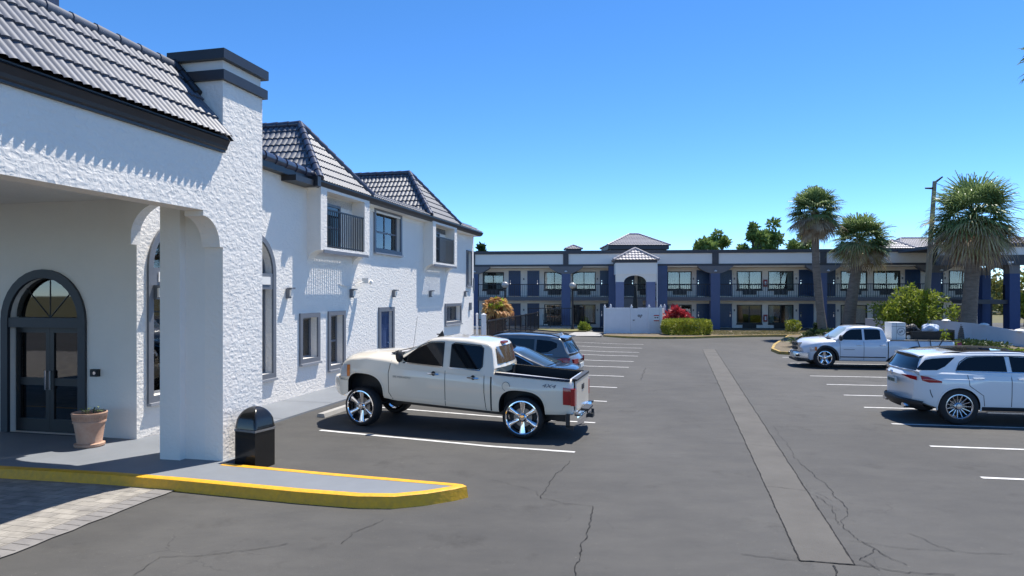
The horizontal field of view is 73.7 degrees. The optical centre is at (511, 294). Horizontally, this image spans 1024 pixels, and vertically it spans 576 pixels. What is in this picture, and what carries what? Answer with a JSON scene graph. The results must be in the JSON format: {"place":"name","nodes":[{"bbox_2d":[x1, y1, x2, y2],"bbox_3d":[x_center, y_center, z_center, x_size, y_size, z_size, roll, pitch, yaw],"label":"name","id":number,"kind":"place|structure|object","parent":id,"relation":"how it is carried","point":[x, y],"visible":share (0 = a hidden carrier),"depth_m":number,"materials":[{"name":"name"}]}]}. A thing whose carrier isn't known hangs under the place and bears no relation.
{"place":"outdoors","nodes":[
{"label":"outdoors","id":0,"kind":"place"},
{"bbox_2d":[0,323,1023,575],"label":"parking lot","id":1,"kind":"structure","parent":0,"point":[660,475],"depth_m":9.19,"materials":[{"name":"asphalt"}]},
{"bbox_2d":[0,478,152,546],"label":"paver drive","id":2,"kind":"structure","parent":1,"relation":"on","point":[28,508],"depth_m":8.88,"materials":[{"name":"concrete"}]},
{"bbox_2d":[0,489,173,557],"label":"paver border","id":3,"kind":"object","parent":1,"relation":"on","point":[13,547],"visible":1,"depth_m":8.02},
{"bbox_2d":[3,488,156,549],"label":"paver joints","id":4,"kind":"object","parent":3,"relation":"on","point":[77,519],"visible":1,"depth_m":8.12,"materials":[{"name":"grey"}]},
{"bbox_2d":[0,386,448,492],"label":"walkway","id":5,"kind":"structure","parent":1,"relation":"on","point":[136,456],"depth_m":10.46,"materials":[{"name":"grey paint"}]},
{"bbox_2d":[71,406,107,448],"bbox_3d":[-7.136,2.216,11.534,0.539,0.669,0.539,0,0,0],"label":"flower pot","id":6,"kind":"object","parent":5,"relation":"on","point":[89,425],"visible":1,"depth_m":11.37,"materials":[{"name":"ceramic"}]},
{"bbox_2d":[234,406,275,466],"bbox_3d":[-4.003,2.225,10.638,0.426,0.990,0.426,0,0,24],"label":"litter bin","id":7,"kind":"object","parent":5,"relation":"on","point":[255,427],"visible":1,"depth_m":10.50,"materials":[{"name":"black metal"}]},
{"bbox_2d":[0,463,467,508],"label":"yellow kerb","id":8,"kind":"structure","parent":1,"relation":"on","point":[453,492],"depth_m":9.17,"materials":[{"name":"paint"}]},
{"bbox_2d":[0,0,482,465],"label":"motel office","id":9,"kind":"structure","parent":1,"relation":"on","point":[197,256],"depth_m":12.15,"materials":[{"name":"white paint"}]},
{"bbox_2d":[16,327,49,431],"bbox_3d":[-8.945,1.570,12.734,0.775,1.940,0.114,0,0,13],"label":"entrance door","id":10,"kind":"structure","parent":9,"relation":"in","point":[32,344],"depth_m":12.76,"materials":[{"name":"glass"}]},
{"bbox_2d":[0,269,86,435],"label":"entrance doorway","id":11,"kind":"structure","parent":9,"relation":"in","point":[53,295],"depth_m":12.62,"materials":[{"name":"metal"}]},
{"bbox_2d":[49,328,76,432],"bbox_3d":[-8.186,1.570,12.553,0.775,1.940,0.114,0,0,13],"label":"entrance door","id":12,"kind":"structure","parent":9,"relation":"in","point":[63,341],"depth_m":12.60,"materials":[{"name":"glass"}]},
{"bbox_2d":[147,229,159,406],"bbox_3d":[-6.469,0.280,13.231,0.407,3.460,1.860,0,0,13],"label":"window","id":13,"kind":"structure","parent":9,"relation":"in","point":[153,260],"depth_m":12.40,"materials":[{"name":"glass"}]},
{"bbox_2d":[262,235,277,382],"bbox_3d":[-5.963,0.280,15.351,0.407,3.460,1.860,0,0,13],"label":"window","id":14,"kind":"structure","parent":9,"relation":"in","point":[268,280],"depth_m":16.10,"materials":[{"name":"grey paint"}]},
{"bbox_2d":[299,313,321,366],"bbox_3d":[-5.356,1.140,17.786,0.355,1.340,1.000,0,0,13],"label":"window","id":15,"kind":"structure","parent":9,"relation":"in","point":[304,318],"depth_m":17.96,"materials":[{"name":"grey paint"}]},
{"bbox_2d":[328,311,345,371],"bbox_3d":[-5.019,1.285,19.202,0.355,1.670,0.990,0,0,13],"label":"window","id":16,"kind":"structure","parent":9,"relation":"in","point":[332,315],"depth_m":19.39,"materials":[{"name":"grey paint"}]},
{"bbox_2d":[381,311,389,347],"bbox_3d":[-4.231,1.555,22.515,0.127,2.030,0.940,0,0,13],"label":"side door","id":17,"kind":"structure","parent":9,"relation":"in","point":[385,342],"depth_m":22.66,"materials":[{"name":"blue paint"}]},
{"bbox_2d":[373,208,403,256],"bbox_3d":[-4.192,-2.055,22.660,0.347,1.490,2.240,0,0,13],"label":"window","id":18,"kind":"structure","parent":9,"relation":"in","point":[384,227],"depth_m":22.69,"materials":[{"name":"glass"}]},
{"bbox_2d":[445,303,462,325],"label":"window","id":19,"kind":"structure","parent":9,"relation":"in","point":[450,308],"depth_m":29.60,"materials":[{"name":"grey paint"}]},
{"bbox_2d":[466,250,472,286],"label":"window","id":20,"kind":"structure","parent":9,"relation":"in","point":[467,253],"depth_m":31.82,"materials":[{"name":"grey paint"}]},
{"bbox_2d":[317,405,345,417],"bbox_3d":[-3.840,2.580,15.360,0.220,0.120,1.800,0,0,14],"label":"wheel stop","id":21,"kind":"object","parent":1,"relation":"on","point":[333,411],"visible":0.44,"depth_m":14.89,"materials":[{"name":"concrete"}]},
{"bbox_2d":[319,430,574,452],"bbox_3d":[-1.311,2.652,12.446,5.000,0.086,0.105,0,0,17],"label":"parking line","id":22,"kind":"object","parent":1,"relation":"on","point":[449,442],"visible":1,"depth_m":12.38,"materials":[{"name":"white paint"}]},
{"bbox_2d":[335,322,593,437],"bbox_3d":[-1.002,1.589,14.054,5.400,2.223,2.053,0,0,15],"label":"pickup truck","id":23,"kind":"object","parent":1,"relation":"on","point":[478,373],"visible":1,"depth_m":13.29,"materials":[{"name":"beige paint"}]},
{"bbox_2d":[382,407,594,422],"bbox_3d":[-0.636,2.652,15.131,5.000,0.085,0.104,0,0,17],"label":"parking line","id":24,"kind":"object","parent":1,"relation":"on","point":[475,414],"visible":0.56,"depth_m":15.29,"materials":[{"name":"white paint"}]},
{"bbox_2d":[474,325,591,329],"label":"sidewalk","id":25,"kind":"structure","parent":1,"relation":"on","point":[554,327],"depth_m":51.40,"materials":[{"name":"concrete"}]},
{"bbox_2d":[487,312,538,335],"bbox_3d":[0.385,1.975,42.500,0.070,1.450,17.371,0,0,11],"label":"pool fence","id":26,"kind":"object","parent":25,"relation":"on","point":[526,322],"visible":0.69,"depth_m":41.26,"materials":[{"name":"black metal"}]},
{"bbox_2d":[528,308,571,326],"bbox_3d":[2.897,1.685,51.500,3.450,1.470,0.070,0,0,0],"label":"pool fence","id":27,"kind":"object","parent":25,"relation":"on","point":[550,325],"visible":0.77,"depth_m":51.48,"materials":[{"name":"black metal"}]},
{"bbox_2d":[574,307,583,325],"bbox_3d":[5.147,1.685,53.050,0.070,1.470,3.353,0,0,19],"label":"pool fence","id":28,"kind":"object","parent":25,"relation":"on","point":[575,316],"visible":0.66,"depth_m":52.55,"materials":[{"name":"black metal"}]},
{"bbox_2d":[493,329,583,369],"bbox_3d":[-0.172,1.859,20.037,4.517,1.682,2.223,0,0,16],"label":"suv","id":29,"kind":"object","parent":1,"relation":"on","point":[561,346],"visible":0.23,"depth_m":19.05,"materials":[{"name":"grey metal"}]},
{"bbox_2d":[512,344,580,369],"bbox_3d":[-0.615,1.970,17.561,4.700,1.460,1.852,0,0,16],"label":"saloon car","id":30,"kind":"object","parent":1,"relation":"on","point":[526,355],"visible":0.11,"depth_m":16.78,"materials":[{"name":"blue paint"}]},
{"bbox_2d":[135,349,1002,574],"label":"pavement cracks","id":31,"kind":"object","parent":1,"relation":"on","point":[770,496],"visible":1,"depth_m":7.92,"materials":[{"name":"black"}]},
{"bbox_2d":[569,331,600,335],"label":"pool ramp","id":32,"kind":"structure","parent":1,"relation":"on","point":[582,333],"depth_m":46.20,"materials":[{"name":"concrete"}]},
{"bbox_2d":[481,313,485,334],"bbox_3d":[-1.333,1.775,32.200,0.250,1.850,0.250,0,0,0],"label":"gate post","id":33,"kind":"object","parent":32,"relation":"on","point":[483,323],"visible":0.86,"depth_m":32.09,"materials":[{"name":"white plastic"}]},
{"bbox_2d":[480,296,514,335],"bbox_3d":[-0.894,1.389,41.503,2.145,2.622,2.308,0,0,0],"label":"orange palm","id":34,"kind":"object","parent":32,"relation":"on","point":[500,307],"visible":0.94,"depth_m":40.97,"materials":[{"name":"plant"}]},
{"bbox_2d":[604,335,786,338],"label":"motel kerb","id":35,"kind":"structure","parent":1,"relation":"on","point":[681,337],"depth_m":42.71,"materials":[{"name":"yellow paint"}]},
{"bbox_2d":[604,328,809,336],"bbox_3d":[14.532,2.600,47.767,16.372,0.001,12.809,0,0,6],"label":"lawn strip","id":36,"kind":"object","parent":1,"relation":"on","point":[672,335],"visible":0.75,"depth_m":46.02,"materials":[{"name":"green plant"}]},
{"bbox_2d":[603,304,665,333],"bbox_3d":[8.556,1.654,47.300,4.786,2.032,2.780,0,0,0],"label":"white enclosure","id":37,"kind":"object","parent":36,"relation":"on","point":[631,320],"visible":0.88,"depth_m":45.98,"materials":[{"name":"plastic"}]},
{"bbox_2d":[633,283,637,307],"bbox_3d":[8.590,0.950,47.600,0.370,3.500,0.370,0,0,-23],"label":"closed umbrella","id":38,"kind":"object","parent":36,"relation":"on","point":[635,303],"visible":0.63,"depth_m":47.50,"materials":[{"name":"black fabric"}]},
{"bbox_2d":[662,304,694,330],"bbox_3d":[11.407,1.593,47.249,2.349,2.018,1.780,0,0,0],"label":"ti plant bush","id":39,"kind":"object","parent":36,"relation":"on","point":[677,311],"visible":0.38,"depth_m":46.86,"materials":[{"name":"red plant"}]},
{"bbox_2d":[660,317,712,334],"bbox_3d":[11.470,2.105,44.991,3.328,1.289,2.266,0,0,0],"label":"clipped hedge","id":40,"kind":"object","parent":36,"relation":"on","point":[670,327],"visible":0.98,"depth_m":44.23,"materials":[{"name":"green plant"}]},
{"bbox_2d":[682,330,807,334],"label":"lawn grass","id":41,"kind":"structure","parent":36,"relation":"on","point":[737,332],"depth_m":46.67,"materials":[{"name":"plant"}]},
{"bbox_2d":[784,319,801,331],"bbox_3d":[19.974,2.249,48.505,1.091,1.157,1.202,0,0,0],"label":"round shrub","id":42,"kind":"object","parent":36,"relation":"on","point":[791,323],"visible":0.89,"depth_m":48.36,"materials":[{"name":"green plant"}]},
{"bbox_2d":[474,247,992,328],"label":"motel wing","id":43,"kind":"structure","parent":1,"relation":"on","point":[755,288],"depth_m":53.49,"materials":[{"name":"paint"}]},
{"bbox_2d":[482,272,503,290],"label":"window","id":44,"kind":"structure","parent":43,"relation":"in","point":[499,275],"depth_m":56.07,"materials":[{"name":"black glass"}]},
{"bbox_2d":[509,271,520,296],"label":"room door","id":45,"kind":"structure","parent":43,"relation":"in","point":[514,276],"depth_m":55.77,"materials":[{"name":"blue paint"}]},
{"bbox_2d":[509,303,520,324],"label":"room door","id":46,"kind":"structure","parent":43,"relation":"in","point":[516,307],"depth_m":55.77,"materials":[{"name":"blue paint"}]},
{"bbox_2d":[527,271,538,296],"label":"room door","id":47,"kind":"structure","parent":43,"relation":"in","point":[532,276],"depth_m":55.62,"materials":[{"name":"blue paint"}]},
{"bbox_2d":[527,303,538,324],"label":"room door","id":48,"kind":"structure","parent":43,"relation":"in","point":[529,305],"depth_m":55.62,"materials":[{"name":"blue paint"}]},
{"bbox_2d":[544,272,560,290],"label":"window","id":49,"kind":"structure","parent":43,"relation":"in","point":[547,275],"depth_m":55.63,"materials":[{"name":"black glass"}]},
{"bbox_2d":[544,304,561,323],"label":"window","id":50,"kind":"structure","parent":43,"relation":"in","point":[545,305],"depth_m":55.50,"materials":[{"name":"glass"}]},
{"bbox_2d":[563,244,582,250],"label":"rooftop pavilion","id":51,"kind":"structure","parent":43,"relation":"on","point":[572,247],"depth_m":66.19,"materials":[{"name":"beige paint"}]},
{"bbox_2d":[572,272,595,290],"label":"window","id":52,"kind":"structure","parent":43,"relation":"in","point":[577,277],"depth_m":55.33,"materials":[{"name":"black glass"}]},
{"bbox_2d":[573,304,595,323],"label":"window","id":53,"kind":"structure","parent":43,"relation":"in","point":[588,307],"depth_m":55.31,"materials":[{"name":"black metal"}]},
{"bbox_2d":[600,270,607,296],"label":"room door","id":54,"kind":"structure","parent":43,"relation":"in","point":[603,273],"depth_m":55.02,"materials":[{"name":"blue paint"}]},
{"bbox_2d":[600,303,607,327],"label":"room door","id":55,"kind":"structure","parent":43,"relation":"in","point":[601,304],"depth_m":55.04,"materials":[{"name":"blue paint"}]},
{"bbox_2d":[624,276,633,296],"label":"room door","id":56,"kind":"structure","parent":43,"relation":"in","point":[628,289],"depth_m":54.81,"materials":[{"name":"blue paint"}]},
{"bbox_2d":[599,233,670,249],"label":"rooftop pavilion","id":57,"kind":"structure","parent":43,"relation":"on","point":[628,241],"depth_m":64.36,"materials":[{"name":"tile"}]},
{"bbox_2d":[637,276,645,290],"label":"window","id":58,"kind":"structure","parent":43,"relation":"in","point":[640,280],"depth_m":54.86,"materials":[{"name":"black metal"}]},
{"bbox_2d":[667,271,691,290],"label":"window","id":59,"kind":"structure","parent":43,"relation":"in","point":[673,277],"depth_m":54.53,"materials":[{"name":"glass"}]},
{"bbox_2d":[696,270,708,296],"bbox_3d":[15.208,-0.920,54.193,1.093,2.100,0.115,0,0,6],"label":"room door","id":60,"kind":"structure","parent":43,"relation":"in","point":[702,277],"depth_m":54.21,"materials":[{"name":"blue paint"}]},
{"bbox_2d":[696,304,708,324],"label":"room door","id":61,"kind":"structure","parent":43,"relation":"in","point":[702,310],"depth_m":54.21,"materials":[{"name":"blue paint"}]},
{"bbox_2d":[720,270,731,296],"bbox_3d":[16.890,-0.920,54.017,1.005,2.100,0.115,0,0,6],"label":"room door","id":62,"kind":"structure","parent":43,"relation":"in","point":[725,277],"depth_m":54.03,"materials":[{"name":"blue paint"}]},
{"bbox_2d":[720,304,731,327],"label":"room door","id":63,"kind":"structure","parent":43,"relation":"in","point":[725,309],"depth_m":54.03,"materials":[{"name":"blue paint"}]},
{"bbox_2d":[736,271,762,290],"bbox_3d":[18.730,-1.100,53.910,1.998,1.540,0.228,0,0,6],"label":"window","id":64,"kind":"structure","parent":43,"relation":"in","point":[755,277],"depth_m":53.95,"materials":[{"name":"glass"}]},
{"bbox_2d":[736,305,762,324],"bbox_3d":[18.725,1.560,53.861,1.998,1.580,0.130,0,0,6],"label":"window","id":65,"kind":"structure","parent":43,"relation":"in","point":[737,323],"depth_m":53.84,"materials":[{"name":"black metal"}]},
{"bbox_2d":[768,271,793,290],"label":"window","id":66,"kind":"structure","parent":43,"relation":"in","point":[790,274],"depth_m":53.67,"materials":[{"name":"glass"}]},
{"bbox_2d":[768,305,793,324],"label":"window","id":67,"kind":"structure","parent":43,"relation":"in","point":[789,309],"depth_m":53.68,"materials":[{"name":"glass"}]},
{"bbox_2d":[799,270,813,296],"bbox_3d":[23.012,-0.920,53.374,1.104,2.100,0.115,0,0,6],"label":"room door","id":68,"kind":"structure","parent":43,"relation":"in","point":[805,276],"depth_m":53.38,"materials":[{"name":"blue paint"}]},
{"bbox_2d":[799,304,813,327],"bbox_3d":[23.012,1.665,53.374,1.104,1.950,0.115,0,0,6],"label":"room door","id":69,"kind":"structure","parent":43,"relation":"in","point":[806,311],"depth_m":53.38,"materials":[{"name":"blue paint"}]},
{"bbox_2d":[827,270,835,296],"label":"room door","id":70,"kind":"structure","parent":43,"relation":"in","point":[831,276],"depth_m":53.18,"materials":[{"name":"blue paint"}]},
{"bbox_2d":[827,304,835,327],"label":"room door","id":71,"kind":"structure","parent":43,"relation":"in","point":[831,308],"depth_m":53.19,"materials":[{"name":"blue paint"}]},
{"bbox_2d":[840,305,866,324],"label":"window","id":72,"kind":"structure","parent":43,"relation":"in","point":[861,314],"depth_m":53.11,"materials":[{"name":"glass"}]},
{"bbox_2d":[840,271,867,290],"bbox_3d":[26.566,-1.100,53.086,2.020,1.540,0.228,0,0,6],"label":"window","id":73,"kind":"structure","parent":43,"relation":"in","point":[844,277],"depth_m":53.11,"materials":[{"name":"glass"}]},
{"bbox_2d":[873,271,899,290],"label":"window","id":74,"kind":"structure","parent":43,"relation":"in","point":[894,274],"depth_m":52.85,"materials":[{"name":"glass"}]},
{"bbox_2d":[881,239,916,248],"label":"rooftop pavilion","id":75,"kind":"structure","parent":43,"relation":"on","point":[898,244],"depth_m":66.43,"materials":[{"name":"tile"}]},
{"bbox_2d":[905,269,919,294],"bbox_3d":[30.854,-0.920,52.550,1.112,2.100,0.115,0,0,6],"label":"room door","id":76,"kind":"structure","parent":43,"relation":"in","point":[911,275],"depth_m":52.56,"materials":[{"name":"blue paint"}]},
{"bbox_2d":[896,237,942,246],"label":"rooftop pavilion","id":77,"kind":"structure","parent":43,"relation":"on","point":[914,241],"depth_m":69.75,"materials":[{"name":"tile"}]},
{"bbox_2d":[949,270,963,290],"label":"window","id":78,"kind":"structure","parent":43,"relation":"in","point":[953,278],"depth_m":52.36,"materials":[{"name":"glass"}]},
{"bbox_2d":[703,349,853,564],"bbox_3d":[6.454,2.696,20.416,0.617,0.001,27.887,0,0,14],"label":"drain strip","id":79,"kind":"object","parent":1,"relation":"on","point":[812,536],"visible":1,"depth_m":9.66,"materials":[{"name":"concrete"}]},
{"bbox_2d":[771,334,800,354],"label":"island kerb","id":80,"kind":"structure","parent":1,"relation":"on","point":[773,349],"depth_m":32.15,"materials":[{"name":"yellow paint"}]},
{"bbox_2d":[788,325,961,367],"bbox_3d":[13.447,1.915,25.719,5.575,1.569,2.242,0,0,10],"label":"pickup truck","id":81,"kind":"object","parent":1,"relation":"on","point":[852,343],"visible":0.78,"depth_m":24.99,"materials":[{"name":"white paint"}]},
{"bbox_2d":[885,322,905,339],"bbox_3d":[14.194,1.535,25.301,0.474,1.050,0.708,0,0,10],"label":"old fridge","id":82,"kind":"object","parent":81,"relation":"on","point":[895,330],"visible":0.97,"depth_m":24.98,"materials":[{"name":"white metal"}]},
{"bbox_2d":[907,331,942,339],"bbox_3d":[15.119,1.470,25.109,1.060,0.320,0.680,0,0,10],"label":"black trough","id":83,"kind":"object","parent":81,"relation":"on","point":[926,335],"visible":0.89,"depth_m":24.82,"materials":[{"name":"black plastic"}]},
{"bbox_2d":[921,324,938,330],"bbox_3d":[15.383,1.253,25.101,0.542,0.399,0.513,0,0,43],"label":"plastic bag","id":84,"kind":"object","parent":83,"relation":"in","point":[930,327],"visible":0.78,"depth_m":24.97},
{"bbox_2d":[939,329,954,344],"bbox_3d":[15.836,1.540,25.026,0.678,0.714,0.634,0,0,10],"label":"branch bundle","id":85,"kind":"object","parent":81,"relation":"in","point":[947,334],"visible":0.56,"depth_m":24.87,"materials":[{"name":"green plant"}]},
{"bbox_2d":[865,318,920,332],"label":"garden wall","id":86,"kind":"structure","parent":1,"relation":"on","point":[869,322],"depth_m":46.01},
{"bbox_2d":[774,335,1023,351],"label":"planting bed","id":87,"kind":"object","parent":1,"relation":"on","point":[786,346],"visible":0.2,"depth_m":34.83,"materials":[{"name":"brown soil"}]},
{"bbox_2d":[785,185,847,329],"bbox_3d":[18.813,-2.026,42.443,3.782,9.829,3.711,0,0,0],"label":"palm tree","id":88,"kind":"object","parent":87,"relation":"on","point":[815,226],"visible":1,"depth_m":42.01,"materials":[{"name":"plant"}]},
{"bbox_2d":[800,327,832,336],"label":"shrubs","id":89,"kind":"object","parent":87,"relation":"on","point":[814,332],"visible":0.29,"depth_m":41.75,"materials":[{"name":"green plant"}]},
{"bbox_2d":[824,212,897,324],"bbox_3d":[23.422,-1.501,46.043,4.515,8.177,4.515,0,0,-39],"label":"palm tree","id":90,"kind":"object","parent":87,"relation":"on","point":[858,253],"visible":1,"depth_m":45.38,"materials":[{"name":"plant"}]},
{"bbox_2d":[864,281,960,329],"bbox_3d":[25.307,0.929,43.071,5.441,3.723,3.030,0,0,0],"label":"bush","id":91,"kind":"object","parent":87,"relation":"on","point":[896,308],"visible":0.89,"depth_m":42.81,"materials":[{"name":"green plant"}]},
{"bbox_2d":[922,176,942,315],"bbox_3d":[26.800,-2.429,43.600,1.364,10.286,0.425,0,0,0],"label":"light pole","id":92,"kind":"object","parent":87,"relation":"on","point":[928,275],"visible":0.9,"depth_m":43.49,"materials":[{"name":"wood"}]},
{"bbox_2d":[918,170,1023,339],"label":"palm tree","id":93,"kind":"object","parent":87,"relation":"on","point":[973,239],"visible":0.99,"depth_m":38.65,"materials":[{"name":"plant"}]},
{"bbox_2d":[923,319,1023,346],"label":"garden wall","id":94,"kind":"structure","parent":87,"relation":"on","point":[984,331],"depth_m":37.35,"materials":[{"name":"white paint"}]},
{"bbox_2d":[954,338,1012,347],"bbox_3d":[22.287,2.443,33.559,3.927,0.742,2.563,0,0,0],"label":"juniper shrub","id":95,"kind":"object","parent":87,"relation":"on","point":[975,342],"visible":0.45,"depth_m":32.86,"materials":[{"name":"green plant"}]},
{"bbox_2d":[883,345,1023,424],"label":"suv","id":96,"kind":"object","parent":1,"relation":"on","point":[962,384],"visible":1,"depth_m":14.22,"materials":[{"name":"white paint"}]},
{"bbox_2d":[891,423,1023,427],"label":"parking line","id":97,"kind":"object","parent":1,"relation":"on","point":[959,425],"visible":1,"depth_m":14.09,"materials":[{"name":"white paint"}]},
{"bbox_2d":[898,237,1023,329],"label":"end pavilion","id":98,"kind":"structure","parent":1,"relation":"on","point":[1010,301],"depth_m":44.78,"materials":[{"name":"blue paint"}]},
{"bbox_2d":[931,446,1023,449],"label":"parking line","id":99,"kind":"object","parent":1,"relation":"on","point":[977,447],"visible":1,"depth_m":12.06,"materials":[{"name":"white paint"}]},
{"bbox_2d":[1020,275,1023,325],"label":"leafy tree","id":100,"kind":"object","parent":1,"relation":"on","point":[1022,302],"visible":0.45,"depth_m":59.79,"materials":[{"name":"green plant"}]},
{"bbox_2d":[59,0,1023,289],"label":"sky","id":101,"kind":"structure","parent":0,"point":[540,125],"materials":[{"name":"blue"}]},
{"bbox_2d":[539,329,586,330],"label":"pool lawn","id":102,"kind":"structure","parent":0,"point":[562,329],"depth_m":50.16,"materials":[{"name":"green plant"}]},
{"bbox_2d":[569,282,575,328],"bbox_3d":[4.487,0.885,50.600,0.520,3.630,0.512,0,0,0],"label":"globe lamp","id":103,"kind":"object","parent":102,"relation":"on","point":[572,285],"visible":0.96,"depth_m":50.53,"materials":[{"name":"black metal"}]},
{"bbox_2d":[577,321,592,330],"bbox_3d":[5.248,2.361,48.935,1.192,1.028,1.197,0,0,0],"label":"leafy shrub","id":104,"kind":"object","parent":102,"relation":"on","point":[583,325],"visible":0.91,"depth_m":48.68,"materials":[{"name":"green plant"}]},
{"bbox_2d":[992,311,1023,322],"bbox_3d":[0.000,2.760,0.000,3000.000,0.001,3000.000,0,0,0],"label":"ground","id":105,"kind":"structure","parent":0,"point":[998,318],"depth_m":79.95,"materials":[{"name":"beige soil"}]},
{"bbox_2d":[475,241,486,250],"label":"leafy tree","id":106,"kind":"object","parent":105,"relation":"on","point":[480,246],"visible":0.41,"depth_m":69.78,"materials":[{"name":"green plant"}]},
{"bbox_2d":[692,235,719,249],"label":"leafy tree","id":107,"kind":"object","parent":105,"relation":"on","point":[704,243],"visible":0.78,"depth_m":73.63,"materials":[{"name":"green plant"}]},
{"bbox_2d":[708,228,732,249],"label":"leafy tree","id":108,"kind":"object","parent":105,"relation":"on","point":[725,241],"visible":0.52,"depth_m":75.50,"materials":[{"name":"green plant"}]},
{"bbox_2d":[736,221,771,249],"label":"leafy tree","id":109,"kind":"object","parent":105,"relation":"on","point":[754,234],"visible":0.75,"depth_m":71.67,"materials":[{"name":"green plant"}]},
{"bbox_2d":[751,216,785,248],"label":"leafy tree","id":110,"kind":"object","parent":105,"relation":"on","point":[776,238],"visible":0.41,"depth_m":73.59,"materials":[{"name":"green plant"}]},
{"bbox_2d":[784,233,811,248],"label":"leafy tree","id":111,"kind":"object","parent":105,"relation":"on","point":[791,244],"visible":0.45,"depth_m":77.13,"materials":[{"name":"green plant"}]},
{"bbox_2d":[991,267,1023,314],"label":"wooded rise","id":112,"kind":"structure","parent":105,"relation":"on","point":[996,289],"depth_m":96.96,"materials":[{"name":"green plant"}]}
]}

